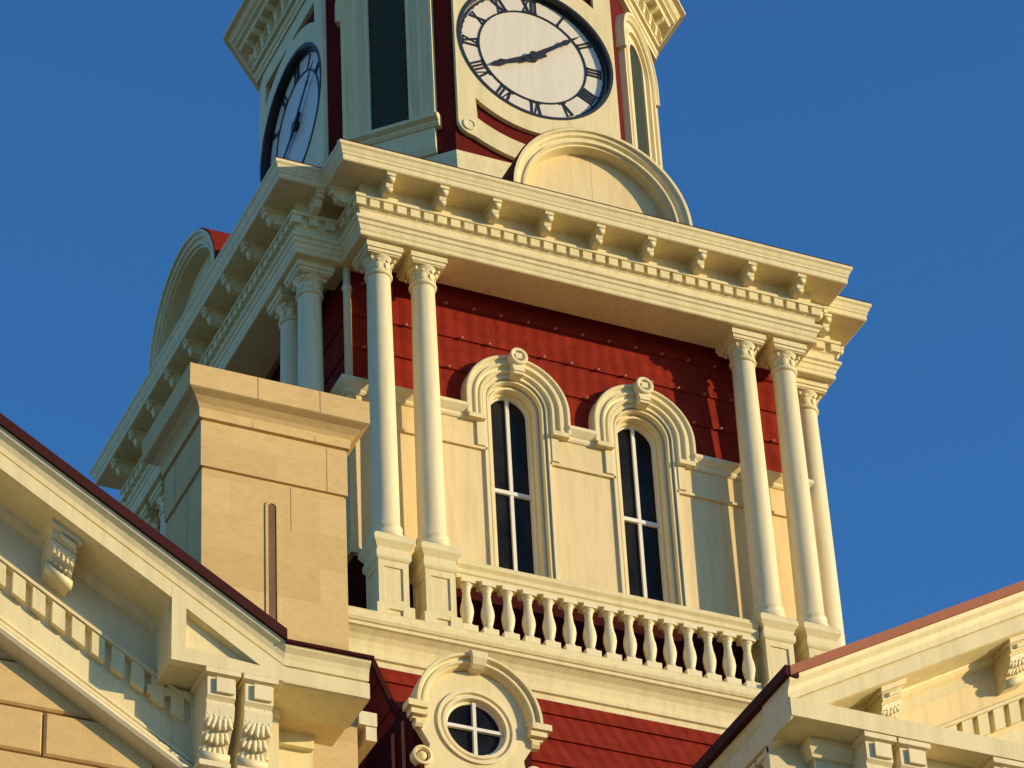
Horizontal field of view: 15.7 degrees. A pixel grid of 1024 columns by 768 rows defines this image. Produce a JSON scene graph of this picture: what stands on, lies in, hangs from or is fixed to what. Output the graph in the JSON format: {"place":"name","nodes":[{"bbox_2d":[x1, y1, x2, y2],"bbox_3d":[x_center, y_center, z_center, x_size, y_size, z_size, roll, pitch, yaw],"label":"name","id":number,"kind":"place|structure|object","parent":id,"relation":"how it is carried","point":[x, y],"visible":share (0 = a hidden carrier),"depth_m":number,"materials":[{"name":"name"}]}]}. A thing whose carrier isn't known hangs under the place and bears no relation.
{"place":"outdoors","nodes":[
{"label":"outdoors","id":0,"kind":"place"},
{"bbox_2d":[0,0,1023,644],"label":"sky","id":1,"kind":"structure","parent":0,"point":[883,139],"materials":[{"name":"blue"}]},
{"label":"ground","id":2,"kind":"structure","parent":0,"visible":0},
{"bbox_2d":[0,413,373,767],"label":"gabled wing","id":3,"kind":"structure","parent":2,"relation":"on","point":[129,638],"depth_m":36.22,"materials":[{"name":"beige stone"}]},
{"bbox_2d":[313,711,376,767],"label":"parapet wall","id":4,"kind":"structure","parent":3,"relation":"on","point":[354,744],"depth_m":38.18,"materials":[{"name":"stone"}]},
{"bbox_2d":[89,0,871,767],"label":"clock tower","id":5,"kind":"structure","parent":2,"relation":"on","point":[527,308],"depth_m":51.69,"materials":[{"name":"beige metal"}]},
{"bbox_2d":[335,0,441,158],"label":"louvre window","id":6,"kind":"structure","parent":5,"relation":"in","point":[388,71],"depth_m":55.88,"materials":[{"name":"beige paint"}]},
{"bbox_2d":[461,348,570,579],"bbox_3d":[0.069,1.156,50.653,1.580,3.765,0.560,13,-40,-20],"label":"window","id":7,"kind":"structure","parent":5,"relation":"in","point":[520,413],"depth_m":50.95,"materials":[{"name":"paint"}]},
{"bbox_2d":[615,12,661,167],"bbox_3d":[2.037,-4.022,57.535,0.220,4.180,1.620,-15,-38,15],"label":"louvre window","id":8,"kind":"structure","parent":5,"relation":"in","point":[638,79],"depth_m":57.99,"materials":[{"name":"beige paint"}]},
{"bbox_2d":[588,377,696,606],"bbox_3d":[1.841,1.562,51.331,1.580,3.765,0.560,13,-40,-20],"label":"window","id":9,"kind":"structure","parent":5,"relation":"in","point":[647,442],"depth_m":51.63,"materials":[{"name":"paint"}]},
{"bbox_2d":[692,580,1023,767],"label":"gabled wing","id":10,"kind":"structure","parent":2,"relation":"on","point":[943,688],"depth_m":38.20,"materials":[{"name":"beige stone"}]},
{"bbox_3d":[-0.096,20.126,42.505,35.000,21.700,22.200,13,-40,-20],"label":"courthouse block","id":11,"kind":"object","parent":2,"relation":"on","visible":0},
{"bbox_2d":[142,362,369,650],"bbox_3d":[-2.973,3.355,43.167,2.310,7.620,1.723,13,-40,-20],"label":"chimney","id":12,"kind":"object","parent":11,"relation":"on","point":[254,472],"visible":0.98,"depth_m":44.08,"materials":[{"name":"stone"}]}
]}

